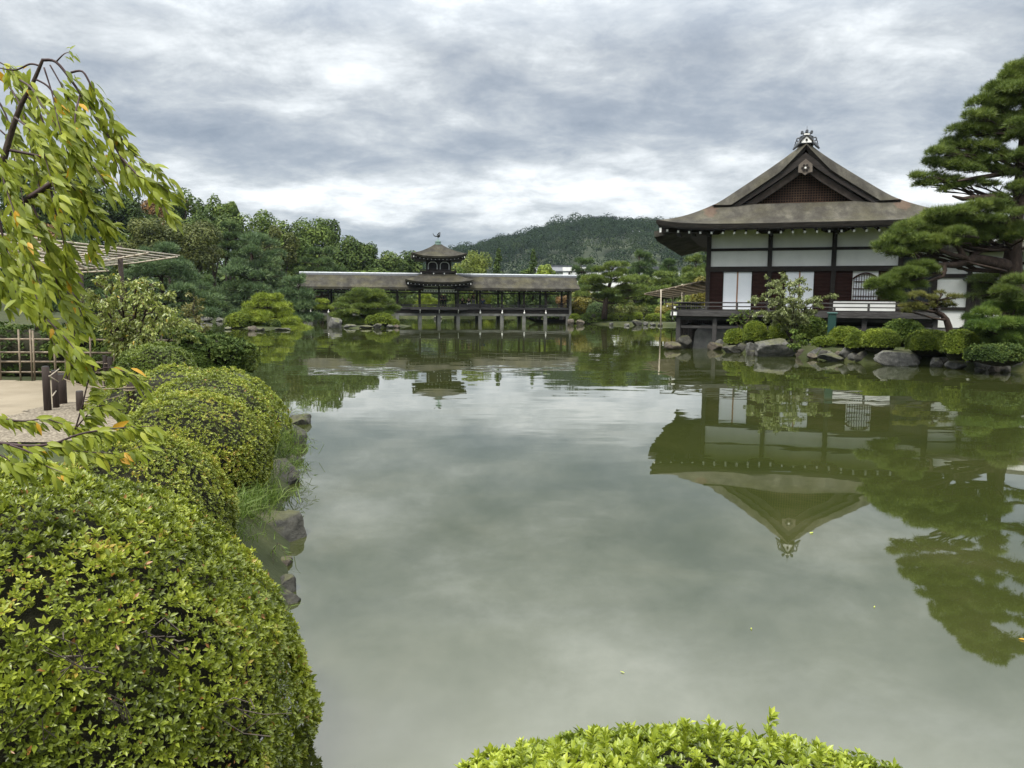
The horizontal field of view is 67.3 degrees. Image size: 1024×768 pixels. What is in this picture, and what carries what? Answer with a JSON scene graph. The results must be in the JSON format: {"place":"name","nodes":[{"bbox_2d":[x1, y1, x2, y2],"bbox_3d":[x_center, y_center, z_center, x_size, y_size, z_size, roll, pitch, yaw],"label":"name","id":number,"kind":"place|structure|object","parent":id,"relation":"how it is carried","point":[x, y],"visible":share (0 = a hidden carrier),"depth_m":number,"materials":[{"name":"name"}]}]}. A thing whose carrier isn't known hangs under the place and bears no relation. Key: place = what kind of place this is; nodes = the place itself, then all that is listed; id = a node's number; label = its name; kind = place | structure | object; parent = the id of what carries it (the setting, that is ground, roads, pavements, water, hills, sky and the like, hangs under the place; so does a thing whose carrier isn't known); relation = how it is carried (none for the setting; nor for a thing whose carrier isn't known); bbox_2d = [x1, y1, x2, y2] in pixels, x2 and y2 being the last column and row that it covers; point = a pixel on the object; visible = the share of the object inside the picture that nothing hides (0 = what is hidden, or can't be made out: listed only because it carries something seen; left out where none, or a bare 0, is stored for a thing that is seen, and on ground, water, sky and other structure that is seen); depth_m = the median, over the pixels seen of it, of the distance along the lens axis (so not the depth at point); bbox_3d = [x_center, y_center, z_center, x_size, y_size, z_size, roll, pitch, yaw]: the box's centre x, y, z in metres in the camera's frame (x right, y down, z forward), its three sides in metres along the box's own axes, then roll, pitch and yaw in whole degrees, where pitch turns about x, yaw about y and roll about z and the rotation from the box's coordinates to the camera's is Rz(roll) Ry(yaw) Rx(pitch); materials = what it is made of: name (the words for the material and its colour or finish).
{"place":"outdoors","nodes":[
{"label":"outdoors","id":0,"kind":"place"},
{"bbox_2d":[0,380,105,415],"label":"path","id":1,"kind":"structure","parent":0,"point":[17,397],"depth_m":12.53,"materials":[{"name":"sand"}]},
{"bbox_2d":[0,299,1023,767],"bbox_3d":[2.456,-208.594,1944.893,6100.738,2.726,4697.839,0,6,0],"label":"ground","id":2,"kind":"structure","parent":0,"point":[262,545],"depth_m":7.73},
{"bbox_2d":[0,165,86,307],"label":"broadleaf tree","id":3,"kind":"object","parent":2,"relation":"on","point":[2,201],"visible":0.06,"depth_m":88.48,"materials":[{"name":"green plant"}]},
{"bbox_2d":[41,366,51,410],"bbox_3d":[-6.471,0.227,10.708,0.102,0.958,0.102,0,6,0],"label":"fence post","id":4,"kind":"object","parent":2,"relation":"on","point":[47,403],"visible":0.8,"depth_m":10.66,"materials":[{"name":"brown wood"}]},
{"bbox_2d":[0,250,108,383],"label":"bamboo trellis","id":5,"kind":"object","parent":2,"relation":"on","point":[79,264],"visible":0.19,"depth_m":13.87,"materials":[{"name":"brown wood"}]},
{"bbox_2d":[51,370,59,407],"bbox_3d":[-6.526,0.236,11.004,0.089,0.875,0.089,0,6,0],"label":"fence post","id":6,"kind":"object","parent":2,"relation":"on","point":[55,397],"visible":0.69,"depth_m":10.96,"materials":[{"name":"brown wood"}]},
{"bbox_2d":[58,373,66,403],"bbox_3d":[-6.678,0.236,11.421,0.136,0.785,0.131,0,6,0],"label":"fence post","id":7,"kind":"object","parent":2,"relation":"on","point":[62,384],"visible":0.55,"depth_m":11.36,"materials":[{"name":"brown wood"}]},
{"bbox_2d":[0,402,127,441],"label":"gravel","id":8,"kind":"structure","parent":2,"relation":"on","point":[67,411],"depth_m":9.69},
{"bbox_2d":[20,233,118,313],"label":"pine tree","id":9,"kind":"object","parent":2,"relation":"on","point":[89,281],"visible":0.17,"depth_m":67.04,"materials":[{"name":"green plant"}]},
{"bbox_2d":[31,166,120,301],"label":"broadleaf tree","id":10,"kind":"object","parent":2,"relation":"on","point":[98,203],"visible":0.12,"depth_m":92.76,"materials":[{"name":"green plant"}]},
{"bbox_2d":[0,329,175,380],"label":"bamboo fence","id":11,"kind":"object","parent":2,"relation":"on","point":[33,362],"visible":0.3,"depth_m":14.62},
{"bbox_2d":[0,233,179,323],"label":"bamboo trellis","id":12,"kind":"object","parent":2,"relation":"on","point":[121,258],"visible":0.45,"depth_m":14.67,"materials":[{"name":"brown wood"}]},
{"bbox_2d":[0,45,186,494],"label":"cherry tree","id":13,"kind":"object","parent":2,"relation":"on","point":[51,160],"visible":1,"depth_m":2.66,"materials":[{"name":"green plant"}]},
{"bbox_2d":[98,186,163,292],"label":"broadleaf tree","id":14,"kind":"object","parent":2,"relation":"on","point":[126,213],"visible":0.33,"depth_m":94.90,"materials":[{"name":"green plant"}]},
{"bbox_2d":[0,321,263,376],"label":"hedge","id":15,"kind":"object","parent":2,"relation":"on","point":[223,349],"visible":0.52,"depth_m":15.60,"materials":[{"name":"green plant"}]},
{"bbox_2d":[61,344,215,378],"bbox_3d":[-7.583,-0.384,15.658,3.134,1.023,1.955,0,6,0],"label":"azalea bush","id":16,"kind":"object","parent":2,"relation":"on","point":[202,362],"visible":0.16,"depth_m":15.29,"materials":[{"name":"green plant"}]},
{"bbox_2d":[77,273,202,358],"bbox_3d":[-6.983,-0.994,14.398,2.192,2.114,2.996,-2,7,-24],"label":"shrub","id":17,"kind":"object","parent":2,"relation":"on","point":[123,337],"visible":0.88,"depth_m":13.91,"materials":[{"name":"green plant"}]},
{"bbox_2d":[44,425,240,548],"bbox_3d":[-2.657,1.046,5.492,1.320,1.518,1.644,0,6,0],"label":"azalea bush","id":18,"kind":"object","parent":2,"relation":"on","point":[186,472],"visible":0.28,"depth_m":5.34,"materials":[{"name":"green plant"}]},
{"bbox_2d":[111,216,177,280],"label":"maple tree","id":19,"kind":"object","parent":2,"relation":"on","point":[149,234],"visible":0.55,"depth_m":81.28,"materials":[{"name":"green plant"}]},
{"bbox_2d":[105,341,200,392],"bbox_3d":[-5.925,-0.125,12.825,1.484,1.197,1.600,0,6,0],"label":"azalea bush","id":20,"kind":"object","parent":2,"relation":"on","point":[143,358],"visible":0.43,"depth_m":12.41,"materials":[{"name":"green plant"}]},
{"bbox_2d":[0,455,324,767],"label":"azalea bush","id":21,"kind":"object","parent":2,"relation":"on","point":[128,640],"visible":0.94,"depth_m":3.06,"materials":[{"name":"green plant"}]},
{"bbox_2d":[102,240,226,321],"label":"pine tree","id":22,"kind":"object","parent":2,"relation":"on","point":[174,268],"visible":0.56,"depth_m":64.44,"materials":[{"name":"green plant"}]},
{"bbox_2d":[140,198,190,302],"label":"broadleaf tree","id":23,"kind":"object","parent":2,"relation":"on","point":[151,210],"visible":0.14,"depth_m":108.05,"materials":[{"name":"green plant"}]},
{"bbox_2d":[166,187,208,255],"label":"broadleaf tree","id":24,"kind":"object","parent":2,"relation":"on","point":[179,211],"visible":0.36,"depth_m":103.99,"materials":[{"name":"green plant"}]},
{"bbox_2d":[83,362,295,444],"bbox_3d":[-4.778,0.671,11.294,3.146,2.008,2.426,0,6,0],"label":"azalea bush","id":25,"kind":"object","parent":2,"relation":"on","point":[154,382],"visible":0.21,"depth_m":11.03,"materials":[{"name":"green plant"}]},
{"bbox_2d":[161,219,225,271],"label":"maple tree","id":26,"kind":"object","parent":2,"relation":"on","point":[202,255],"visible":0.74,"depth_m":83.87,"materials":[{"name":"green plant"}]},
{"bbox_2d":[114,388,275,493],"bbox_3d":[-3.196,0.715,7.715,1.545,1.349,1.852,0,6,0],"label":"azalea bush","id":27,"kind":"object","parent":2,"relation":"on","point":[227,432],"visible":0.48,"depth_m":7.33,"materials":[{"name":"green plant"}]},
{"bbox_2d":[180,292,211,333],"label":"thin shrub","id":28,"kind":"object","parent":2,"relation":"on","point":[197,320],"visible":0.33,"depth_m":17.45,"materials":[{"name":"green plant"}]},
{"bbox_2d":[167,272,227,317],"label":"pine tree","id":29,"kind":"object","parent":2,"relation":"on","point":[208,278],"visible":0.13,"depth_m":79.21,"materials":[{"name":"green plant"}]},
{"bbox_2d":[180,208,214,275],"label":"broadleaf tree","id":30,"kind":"object","parent":2,"relation":"on","point":[193,219],"visible":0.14,"depth_m":98.73,"materials":[{"name":"green plant"}]},
{"bbox_2d":[137,372,280,455],"bbox_3d":[-3.712,0.572,9.358,1.667,1.431,2.026,0,6,0],"label":"azalea bush","id":31,"kind":"object","parent":2,"relation":"on","point":[251,396],"visible":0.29,"depth_m":9.21,"materials":[{"name":"green plant"}]},
{"bbox_2d":[204,193,228,286],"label":"broadleaf tree","id":32,"kind":"object","parent":2,"relation":"on","point":[220,209],"visible":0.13,"depth_m":106.13,"materials":[{"name":"green plant"}]},
{"bbox_2d":[196,213,244,300],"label":"broadleaf tree","id":33,"kind":"object","parent":2,"relation":"on","point":[221,218],"visible":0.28,"depth_m":97.40,"materials":[{"name":"green plant"}]},
{"bbox_2d":[216,219,249,279],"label":"pine tree","id":34,"kind":"object","parent":2,"relation":"on","point":[234,235],"visible":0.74,"depth_m":90.25,"materials":[{"name":"green plant"}]},
{"bbox_2d":[224,311,255,327],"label":"clipped bush","id":35,"kind":"object","parent":2,"relation":"on","point":[237,320],"visible":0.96,"depth_m":57.97,"materials":[{"name":"green plant"}]},
{"bbox_2d":[208,230,301,315],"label":"pine tree","id":36,"kind":"object","parent":2,"relation":"on","point":[237,293],"visible":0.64,"depth_m":81.70,"materials":[{"name":"green plant"}]},
{"bbox_2d":[237,209,288,281],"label":"broadleaf tree","id":37,"kind":"object","parent":2,"relation":"on","point":[264,225],"visible":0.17,"depth_m":103.45,"materials":[{"name":"green plant"}]},
{"bbox_2d":[229,416,301,681],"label":"bank grass","id":38,"kind":"structure","parent":2,"relation":"on","point":[245,524],"depth_m":6.17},
{"bbox_2d":[223,425,323,524],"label":"grass","id":39,"kind":"structure","parent":2,"relation":"on","point":[257,497],"depth_m":7.43,"materials":[{"name":"plant"}]},
{"bbox_2d":[238,291,313,327],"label":"pine tree","id":40,"kind":"object","parent":2,"relation":"on","point":[257,310],"visible":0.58,"depth_m":59.35,"materials":[{"name":"green plant"}]},
{"bbox_2d":[259,225,300,280],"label":"maple tree","id":41,"kind":"object","parent":2,"relation":"on","point":[291,245],"visible":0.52,"depth_m":90.50,"materials":[{"name":"green plant"}]},
{"bbox_2d":[261,510,306,541],"bbox_3d":[-2.204,1.390,7.108,0.456,0.377,0.645,4,7,33],"label":"rock","id":42,"kind":"object","parent":2,"relation":"on","point":[289,526],"visible":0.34,"depth_m":7.10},
{"bbox_2d":[272,458,299,484],"bbox_3d":[-2.812,1.166,9.287,0.424,0.547,0.490,2,7,18],"label":"rock","id":43,"kind":"object","parent":2,"relation":"on","point":[291,478],"visible":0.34,"depth_m":9.20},
{"bbox_2d":[280,574,295,592],"bbox_3d":[-1.723,1.577,5.854,0.178,0.242,0.199,0,6,0],"label":"rock","id":44,"kind":"object","parent":2,"relation":"on","point":[287,579],"visible":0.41,"depth_m":5.83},
{"bbox_2d":[278,220,306,275],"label":"broadleaf tree","id":45,"kind":"object","parent":2,"relation":"on","point":[291,229],"visible":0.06,"depth_m":105.80,"materials":[{"name":"green plant"}]},
{"bbox_2d":[274,232,318,280],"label":"broadleaf tree","id":46,"kind":"object","parent":2,"relation":"on","point":[303,246],"visible":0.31,"depth_m":95.31,"materials":[{"name":"green plant"}]},
{"bbox_2d":[277,272,323,322],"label":"pine tree","id":47,"kind":"object","parent":2,"relation":"on","point":[301,303],"visible":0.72,"depth_m":68.97,"materials":[{"name":"green plant"}]},
{"bbox_2d":[288,216,339,298],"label":"broadleaf tree","id":48,"kind":"object","parent":2,"relation":"on","point":[318,235],"visible":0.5,"depth_m":107.67,"materials":[{"name":"green plant"}]},
{"bbox_2d":[293,245,349,317],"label":"pine tree","id":49,"kind":"object","parent":2,"relation":"on","point":[325,261],"visible":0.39,"depth_m":90.40,"materials":[{"name":"green plant"}]},
{"bbox_2d":[315,219,340,305],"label":"broadleaf tree","id":50,"kind":"object","parent":2,"relation":"on","point":[332,226],"visible":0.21,"depth_m":110.01,"materials":[{"name":"green plant"}]},
{"bbox_2d":[0,253,679,306],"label":"woodland","id":51,"kind":"object","parent":2,"relation":"on","point":[220,277],"visible":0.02,"depth_m":124.20,"materials":[{"name":"green plant"}]},
{"bbox_2d":[320,235,367,302],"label":"broadleaf tree","id":52,"kind":"object","parent":2,"relation":"on","point":[340,255],"visible":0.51,"depth_m":101.32,"materials":[{"name":"green plant"}]},
{"bbox_2d":[344,240,383,272],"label":"broadleaf tree","id":53,"kind":"object","parent":2,"relation":"on","point":[369,251],"visible":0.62,"depth_m":101.32,"materials":[{"name":"green plant"}]},
{"bbox_2d":[328,286,401,324],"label":"pine tree","id":54,"kind":"object","parent":2,"relation":"on","point":[369,299],"visible":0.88,"depth_m":61.99,"materials":[{"name":"green plant"}]},
{"bbox_2d":[373,250,407,272],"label":"broadleaf tree","id":55,"kind":"object","parent":2,"relation":"on","point":[390,263],"visible":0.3,"depth_m":103.64,"materials":[{"name":"green plant"}]},
{"bbox_2d":[399,250,423,299],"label":"broadleaf tree","id":56,"kind":"object","parent":2,"relation":"on","point":[411,266],"visible":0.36,"depth_m":107.68,"materials":[{"name":"green plant"}]},
{"bbox_2d":[297,232,579,322],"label":"covered bridge","id":57,"kind":"structure","parent":2,"relation":"on","point":[438,276],"depth_m":74.92,"materials":[{"name":"wood"}]},
{"bbox_2d":[451,249,492,306],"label":"broadleaf tree","id":58,"kind":"object","parent":2,"relation":"on","point":[476,263],"visible":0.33,"depth_m":101.71,"materials":[{"name":"green plant"}]},
{"bbox_2d":[490,248,506,306],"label":"conifer tree","id":59,"kind":"object","parent":2,"relation":"on","point":[496,267],"visible":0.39,"depth_m":100.68,"materials":[{"name":"green plant"}]},
{"bbox_2d":[525,249,541,304],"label":"conifer tree","id":60,"kind":"object","parent":2,"relation":"on","point":[530,269],"visible":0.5,"depth_m":102.70,"materials":[{"name":"green plant"}]},
{"bbox_2d":[534,265,616,291],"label":"storehouse","id":61,"kind":"structure","parent":2,"relation":"on","point":[562,269],"depth_m":148.36,"materials":[{"name":"white paint"}]},
{"bbox_2d":[564,290,594,314],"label":"maple tree","id":62,"kind":"object","parent":2,"relation":"on","point":[579,302],"visible":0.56,"depth_m":80.47,"materials":[{"name":"green plant"}]},
{"bbox_2d":[569,257,600,292],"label":"pine tree","id":63,"kind":"object","parent":2,"relation":"on","point":[578,270],"visible":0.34,"depth_m":96.40,"materials":[{"name":"green plant"}]},
{"bbox_2d":[580,311,607,323],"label":"shore bush","id":64,"kind":"object","parent":2,"relation":"on","point":[589,317],"visible":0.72,"depth_m":75.53,"materials":[{"name":"green plant"}]},
{"bbox_2d":[572,260,651,318],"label":"pine tree","id":65,"kind":"object","parent":2,"relation":"on","point":[618,276],"visible":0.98,"depth_m":73.97,"materials":[{"name":"green plant"}]},
{"bbox_2d":[618,274,658,307],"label":"pine tree","id":66,"kind":"object","parent":2,"relation":"on","point":[644,302],"visible":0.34,"depth_m":84.51,"materials":[{"name":"green plant"}]},
{"bbox_2d":[626,248,658,301],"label":"pine tree","id":67,"kind":"object","parent":2,"relation":"on","point":[639,266],"visible":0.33,"depth_m":96.44,"materials":[{"name":"green plant"}]},
{"bbox_2d":[645,270,686,304],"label":"pine tree","id":68,"kind":"object","parent":2,"relation":"on","point":[669,280],"visible":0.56,"depth_m":82.67,"materials":[{"name":"green plant"}]},
{"bbox_2d":[656,258,679,303],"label":"pine tree","id":69,"kind":"object","parent":2,"relation":"on","point":[668,262],"visible":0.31,"depth_m":92.76,"materials":[{"name":"green plant"}]},
{"bbox_2d":[644,281,705,321],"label":"bamboo trellis","id":70,"kind":"object","parent":2,"relation":"on","point":[690,288],"visible":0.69,"depth_m":58.17,"materials":[{"name":"brown wood"}]},
{"bbox_2d":[454,706,902,767],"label":"azalea bush","id":71,"kind":"object","parent":2,"relation":"on","point":[714,743],"visible":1,"depth_m":2.41,"materials":[{"name":"green plant"}]},
{"bbox_2d":[678,253,704,283],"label":"pine tree","id":72,"kind":"object","parent":2,"relation":"on","point":[696,259],"visible":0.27,"depth_m":90.33,"materials":[{"name":"green plant"}]},
{"bbox_2d":[688,276,705,307],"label":"broadleaf tree","id":73,"kind":"object","parent":2,"relation":"on","point":[698,297],"visible":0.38,"depth_m":65.03,"materials":[{"name":"green plant"}]},
{"bbox_2d":[723,328,744,344],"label":"clipped bush","id":74,"kind":"object","parent":2,"relation":"on","point":[733,336],"visible":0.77,"depth_m":34.40,"materials":[{"name":"green plant"}]},
{"bbox_2d":[726,309,757,328],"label":"shrub","id":75,"kind":"object","parent":2,"relation":"on","point":[741,315],"visible":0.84,"depth_m":34.72,"materials":[{"name":"green plant"}]},
{"bbox_2d":[742,320,767,343],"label":"clipped bush","id":76,"kind":"object","parent":2,"relation":"on","point":[754,331],"visible":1,"depth_m":33.49,"materials":[{"name":"green plant"}]},
{"bbox_2d":[768,323,788,339],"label":"clipped bush","id":77,"kind":"object","parent":2,"relation":"on","point":[774,332],"visible":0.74,"depth_m":33.28,"materials":[{"name":"green plant"}]},
{"bbox_2d":[747,271,838,342],"bbox_3d":[11.717,-3.225,32.136,4.189,3.030,2.159,-1,6,-14],"label":"shrub","id":78,"kind":"object","parent":2,"relation":"on","point":[794,318],"visible":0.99,"depth_m":31.86,"materials":[{"name":"green plant"}]},
{"bbox_2d":[786,327,809,353],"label":"leafy shrub","id":79,"kind":"object","parent":2,"relation":"on","point":[796,346],"visible":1,"depth_m":29.36,"materials":[{"name":"green plant"}]},
{"bbox_2d":[797,315,826,341],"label":"leafy bush","id":80,"kind":"object","parent":2,"relation":"on","point":[816,327],"visible":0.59,"depth_m":33.30,"materials":[{"name":"green plant"}]},
{"bbox_2d":[654,129,970,348],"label":"wooden hall","id":81,"kind":"structure","parent":2,"relation":"on","point":[817,219],"depth_m":35.54,"materials":[{"name":"white paint"}]},
{"bbox_2d":[723,272,736,308],"bbox_3d":[10.399,-4.456,36.722,0.605,1.770,0.050,2,6,17],"label":"sliding door","id":82,"kind":"structure","parent":81,"relation":"in","point":[730,278],"depth_m":36.69,"materials":[{"name":"white paper"}]},
{"bbox_2d":[737,272,751,309],"bbox_3d":[11.042,-4.429,36.519,0.605,1.770,0.050,2,6,17],"label":"sliding door","id":83,"kind":"structure","parent":81,"relation":"in","point":[744,278],"depth_m":36.49,"materials":[{"name":"white paper"}]},
{"bbox_2d":[799,272,813,309],"bbox_3d":[13.665,-4.321,35.691,0.580,1.770,0.050,2,6,17],"label":"sliding door","id":84,"kind":"structure","parent":81,"relation":"in","point":[809,275],"depth_m":35.63,"materials":[{"name":"white paper"}]},
{"bbox_2d":[851,271,878,300],"bbox_3d":[16.022,-4.460,34.894,1.086,1.330,0.145,2,6,17],"label":"arched window","id":85,"kind":"structure","parent":81,"relation":"in","point":[858,293],"depth_m":34.92,"materials":[{"name":"paper"}]},
{"bbox_2d":[810,335,835,347],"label":"clipped bush","id":86,"kind":"object","parent":2,"relation":"on","point":[821,341],"visible":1,"depth_m":28.35,"materials":[{"name":"green plant"}]},
{"bbox_2d":[827,325,858,347],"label":"clipped bush","id":87,"kind":"object","parent":2,"relation":"on","point":[838,334],"visible":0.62,"depth_m":30.34,"materials":[{"name":"green plant"}]},
{"bbox_2d":[844,330,864,352],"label":"clipped bush","id":88,"kind":"object","parent":2,"relation":"on","point":[851,343],"visible":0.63,"depth_m":29.06,"materials":[{"name":"green plant"}]},
{"bbox_2d":[859,327,901,352],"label":"clipped bush","id":89,"kind":"object","parent":2,"relation":"on","point":[876,340],"visible":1,"depth_m":28.23,"materials":[{"name":"green plant"}]},
{"bbox_2d":[882,318,925,346],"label":"leafy bush","id":90,"kind":"object","parent":2,"relation":"on","point":[903,327],"visible":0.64,"depth_m":30.67,"materials":[{"name":"green plant"}]},
{"bbox_2d":[904,329,945,356],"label":"clipped bush","id":91,"kind":"object","parent":2,"relation":"on","point":[924,342],"visible":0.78,"depth_m":27.20,"materials":[{"name":"green plant"}]},
{"bbox_2d":[897,289,965,331],"bbox_3d":[16.844,-2.605,30.948,2.896,2.551,1.013,0,6,-4],"label":"crooked pine","id":92,"kind":"object","parent":2,"relation":"on","point":[936,302],"visible":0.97,"depth_m":30.75,"materials":[{"name":"green plant"}]},
{"bbox_2d":[862,55,1023,316],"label":"tall pine","id":93,"kind":"object","parent":2,"relation":"on","point":[997,123],"visible":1,"depth_m":25.40,"materials":[{"name":"green plant"}]},
{"bbox_2d":[938,329,980,360],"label":"clipped bush","id":94,"kind":"object","parent":2,"relation":"on","point":[954,343],"visible":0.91,"depth_m":25.61,"materials":[{"name":"green plant"}]},
{"bbox_2d":[930,234,1023,330],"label":"annex building","id":95,"kind":"structure","parent":2,"relation":"on","point":[952,281],"depth_m":33.99,"materials":[{"name":"white paint"}]},
{"bbox_2d":[959,299,1023,345],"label":"young pine","id":96,"kind":"object","parent":2,"relation":"on","point":[982,320],"visible":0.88,"depth_m":25.07,"materials":[{"name":"green plant"}]},
{"bbox_2d":[963,342,1023,366],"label":"leafy bush","id":97,"kind":"object","parent":2,"relation":"on","point":[1003,354],"visible":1,"depth_m":23.72,"materials":[{"name":"green plant"}]},
{"bbox_2d":[0,0,1023,291],"label":"sky","id":98,"kind":"structure","parent":0,"point":[399,123],"materials":[{"name":"grey"}]},
{"bbox_2d":[4,317,1023,767],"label":"water","id":99,"kind":"structure","parent":0,"point":[528,529],"depth_m":7.09,"materials":[{"name":"liquid"}]},
{"bbox_2d":[754,338,795,356],"bbox_3d":[10.800,-1.430,31.645,1.685,0.925,0.753,0,6,0],"label":"rock","id":100,"kind":"object","parent":99,"relation":"on","point":[777,347],"visible":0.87,"depth_m":31.42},
{"bbox_2d":[873,350,919,365],"bbox_3d":[13.790,-0.865,27.508,1.783,0.672,0.812,0,6,0],"label":"rock","id":101,"kind":"object","parent":99,"relation":"on","point":[890,358],"visible":0.88,"depth_m":27.24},
{"bbox_2d":[455,230,704,283],"bbox_3d":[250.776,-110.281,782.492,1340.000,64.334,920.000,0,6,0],"label":"hill","id":102,"kind":"structure","parent":0,"point":[600,254],"depth_m":524.30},
{"bbox_2d":[423,212,706,284],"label":"hill forest","id":103,"kind":"object","parent":102,"relation":"on","point":[515,243],"visible":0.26,"depth_m":546.93,"materials":[{"name":"green plant"}]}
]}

